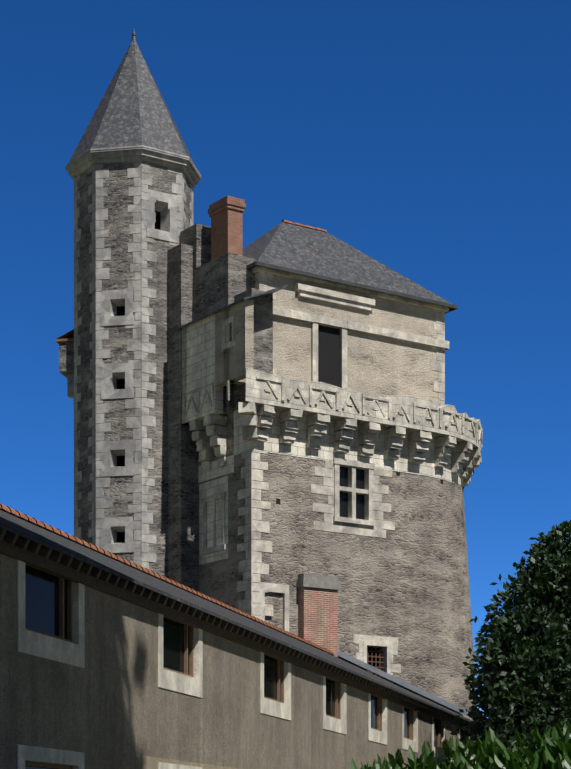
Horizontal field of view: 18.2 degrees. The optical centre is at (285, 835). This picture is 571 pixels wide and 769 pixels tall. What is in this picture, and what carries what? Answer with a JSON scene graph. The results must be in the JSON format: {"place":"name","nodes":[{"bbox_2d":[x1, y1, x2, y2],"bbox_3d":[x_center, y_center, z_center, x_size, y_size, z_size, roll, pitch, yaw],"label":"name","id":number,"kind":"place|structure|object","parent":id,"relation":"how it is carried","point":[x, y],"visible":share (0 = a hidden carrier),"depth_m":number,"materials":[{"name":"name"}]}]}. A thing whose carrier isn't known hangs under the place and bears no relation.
{"place":"outdoors","nodes":[
{"label":"outdoors","id":0,"kind":"place"},
{"bbox_2d":[0,0,570,714],"label":"sky","id":1,"kind":"structure","parent":0,"point":[431,139],"materials":[{"name":"blue"}]},
{"bbox_2d":[350,718,570,768],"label":"laurel","id":2,"kind":"object","parent":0,"point":[546,753],"depth_m":9.91,"materials":[{"name":"green plant"}]},
{"label":"ground","id":3,"kind":"structure","parent":0,"visible":0},
{"bbox_2d":[74,161,190,577],"bbox_3d":[-4.562,-8.983,53.738,3.522,21.350,3.522,0,0,-1],"label":"turret body","id":4,"kind":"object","parent":3,"relation":"on","point":[117,199],"visible":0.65,"depth_m":52.27,"materials":[{"name":"grey stone"}]},
{"bbox_2d":[67,161,192,568],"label":"quoins","id":5,"kind":"object","parent":4,"relation":"attached to","point":[103,531],"visible":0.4,"depth_m":52.17,"materials":[{"name":"grey stone"}]},
{"bbox_2d":[59,341,73,377],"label":"latrine","id":6,"kind":"structure","parent":5,"relation":"on","point":[66,357],"depth_m":53.66,"materials":[{"name":"stone"}]},
{"bbox_2d":[55,329,73,343],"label":"small roof","id":7,"kind":"structure","parent":6,"relation":"on","point":[68,336],"depth_m":53.67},
{"bbox_2d":[66,145,200,187],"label":"cornice","id":8,"kind":"structure","parent":4,"relation":"attached to","point":[90,159],"depth_m":52.20,"materials":[{"name":"grey stone"}]},
{"bbox_2d":[167,243,198,591],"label":"wall","id":9,"kind":"structure","parent":3,"relation":"on","point":[182,514],"depth_m":52.05,"materials":[{"name":"grey stone"}]},
{"bbox_2d":[0,554,479,768],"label":"wall","id":10,"kind":"structure","parent":3,"relation":"on","point":[111,705],"depth_m":24.59,"materials":[{"name":"paint"}]},
{"bbox_2d":[142,756,238,768],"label":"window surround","id":11,"kind":"object","parent":10,"relation":"attached to","point":[148,762],"visible":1,"depth_m":25.43,"materials":[{"name":"stone"}]},
{"bbox_2d":[0,510,471,721],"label":"roof","id":12,"kind":"structure","parent":10,"relation":"on","point":[28,530],"depth_m":29.03,"materials":[{"name":"stone"}]},
{"bbox_2d":[0,503,333,654],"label":"ridge","id":13,"kind":"structure","parent":12,"relation":"on","point":[27,518],"depth_m":35.13,"materials":[{"name":"ceramic"}]},
{"bbox_2d":[0,528,483,729],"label":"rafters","id":14,"kind":"object","parent":10,"relation":"attached to","point":[36,554],"visible":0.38,"depth_m":25.63,"materials":[{"name":"brown wood"}]},
{"bbox_2d":[17,560,469,768],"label":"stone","id":15,"kind":"object","parent":10,"relation":"attached to","point":[47,647],"depth_m":25.10,"materials":[{"name":"grey stone"}]},
{"bbox_2d":[25,564,465,768],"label":"frames","id":16,"kind":"structure","parent":15,"relation":"on","point":[190,674],"depth_m":26.50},
{"bbox_2d":[117,211,442,675],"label":"window openings","id":17,"kind":"object","parent":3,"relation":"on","point":[328,355],"visible":0.15,"depth_m":52.41,"materials":[{"name":"black"}]},
{"bbox_2d":[199,412,476,720],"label":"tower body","id":18,"kind":"structure","parent":3,"relation":"on","point":[405,582],"depth_m":52.57,"materials":[{"name":"grey stone"}]},
{"bbox_2d":[198,455,233,564],"bbox_3d":[-1.996,-9.358,51.403,0.032,2.900,1.900,0,0,-35],"label":"gorge ashlar","id":19,"kind":"object","parent":18,"relation":"attached to","point":[213,487],"visible":0.52,"depth_m":51.49,"materials":[{"name":"beige stone"}]},
{"bbox_2d":[180,223,272,415],"bbox_3d":[-2.041,-14.909,51.919,0.920,5.800,4.600,0,0,-35],"label":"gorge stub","id":20,"kind":"object","parent":18,"relation":"on","point":[228,278],"visible":0.35,"depth_m":50.74,"materials":[{"name":"grey stone"}]},
{"bbox_2d":[182,314,222,424],"bbox_3d":[-2.266,-13.368,51.277,0.580,2.820,1.800,0,0,-35],"label":"breteche ashlar","id":21,"kind":"object","parent":20,"relation":"on","point":[198,354],"visible":0.58,"depth_m":51.00,"materials":[{"name":"grey stone"}]},
{"bbox_2d":[208,195,245,260],"bbox_3d":[-1.696,-17.288,51.489,0.640,1.960,1.040,0,0,-35],"label":"chimney","id":22,"kind":"object","parent":20,"relation":"on","point":[226,214],"visible":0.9,"depth_m":51.18,"materials":[{"name":"brick"}]},
{"bbox_2d":[215,299,253,386],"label":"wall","id":23,"kind":"structure","parent":20,"relation":"on","point":[232,363],"depth_m":49.51,"materials":[{"name":"grey stone"}]},
{"bbox_2d":[183,266,448,674],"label":"mouldings","id":24,"kind":"object","parent":18,"relation":"attached to","point":[337,298],"visible":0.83,"depth_m":51.97,"materials":[{"name":"beige stone"}]},
{"bbox_2d":[298,587,337,657],"bbox_3d":[0.916,-4.678,51.028,1.190,4.740,0.330,0,0,-35],"label":"chimney","id":25,"kind":"object","parent":18,"relation":"attached to","point":[317,616],"visible":0.33,"depth_m":50.86,"materials":[{"name":"brick"}]},
{"bbox_2d":[296,573,340,589],"bbox_3d":[0.933,-7.238,51.003,1.310,0.380,0.390,0,0,-35],"label":"flue cap","id":26,"kind":"object","parent":25,"relation":"on","point":[318,581],"visible":0.77,"depth_m":50.79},
{"bbox_2d":[222,271,444,682],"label":"quoins","id":27,"kind":"object","parent":18,"relation":"on","point":[262,609],"depth_m":50.57,"materials":[{"name":"beige stone"}]},
{"bbox_2d":[340,466,363,519],"bbox_3d":[1.867,-9.969,52.051,1.070,1.520,0.030,0,0,-35],"label":"window pane","id":28,"kind":"structure","parent":27,"relation":"on","point":[344,495],"depth_m":51.99,"materials":[{"name":"black"}]},
{"bbox_2d":[367,646,383,676],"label":"iron bars","id":29,"kind":"object","parent":27,"relation":"attached to","point":[375,656],"visible":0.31,"depth_m":52.51,"materials":[{"name":"black metal"}]},
{"bbox_2d":[189,402,481,488],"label":"corbels","id":30,"kind":"object","parent":18,"relation":"attached to","point":[210,430],"visible":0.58,"depth_m":51.42,"materials":[{"name":"beige stone"}]},
{"bbox_2d":[234,410,462,486],"bbox_3d":[2.256,-11.403,54.719,6.227,1.250,10.515,0,0,8],"label":"wall band","id":31,"kind":"object","parent":18,"relation":"attached to","point":[298,448],"visible":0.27,"depth_m":51.46,"materials":[{"name":"beige stone"}]},
{"bbox_2d":[255,272,443,400],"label":"lodging walls","id":32,"kind":"structure","parent":18,"relation":"on","point":[378,365],"depth_m":53.09,"materials":[{"name":"beige stone"}]},
{"bbox_2d":[65,41,451,330],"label":"slate roofs","id":33,"kind":"structure","parent":32,"relation":"on","point":[132,109],"depth_m":52.90,"materials":[{"name":"grey stone"}]},
{"bbox_2d":[132,30,135,41],"bbox_3d":[-4.562,-24.084,53.738,0.148,0.450,0.148,0,0,-23],"label":"finial","id":34,"kind":"object","parent":33,"relation":"on","point":[133,36],"visible":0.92,"depth_m":53.69,"materials":[{"name":"grey metal"}]},
{"bbox_2d":[281,220,326,231],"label":"ridge tiles","id":35,"kind":"object","parent":33,"relation":"on","point":[304,225],"visible":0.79,"depth_m":54.89,"materials":[{"name":"ceramic"}]},
{"bbox_2d":[246,261,457,313],"bbox_3d":[0.594,-16.192,54.939,7.450,0.100,5.790,0,0,-35],"label":"roof eave","id":36,"kind":"object","parent":32,"relation":"on","point":[452,307],"visible":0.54,"depth_m":52.37,"materials":[{"name":"grey stone"}]},
{"bbox_2d":[246,367,480,451],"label":"parapet","id":37,"kind":"structure","parent":18,"relation":"on","point":[257,394],"depth_m":51.29,"materials":[{"name":"beige stone"}]},
{"bbox_2d":[227,376,482,447],"bbox_3d":[2.252,-12.419,54.967,7.912,0.590,11.385,0,0,-1],"label":"parapet relief","id":38,"kind":"object","parent":37,"relation":"attached to","point":[364,396],"visible":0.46,"depth_m":51.48},
{"bbox_2d":[338,650,468,716],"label":"roof","id":39,"kind":"structure","parent":18,"relation":"attached to","point":[396,680],"depth_m":52.73,"materials":[{"name":"metal"}]},
{"bbox_2d":[447,604,570,764],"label":"tree","id":40,"kind":"object","parent":3,"relation":"on","point":[515,625],"depth_m":41.75,"materials":[{"name":"green plant"}]},
{"bbox_2d":[462,519,570,760],"bbox_3d":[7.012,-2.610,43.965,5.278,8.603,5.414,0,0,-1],"label":"tree","id":41,"kind":"object","parent":3,"relation":"on","point":[544,585],"visible":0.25,"depth_m":43.29,"materials":[{"name":"green plant"}]},
{"bbox_2d":[508,574,570,736],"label":"tree","id":42,"kind":"object","parent":3,"relation":"on","point":[567,685],"visible":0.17,"depth_m":41.89,"materials":[{"name":"green plant"}]}
]}

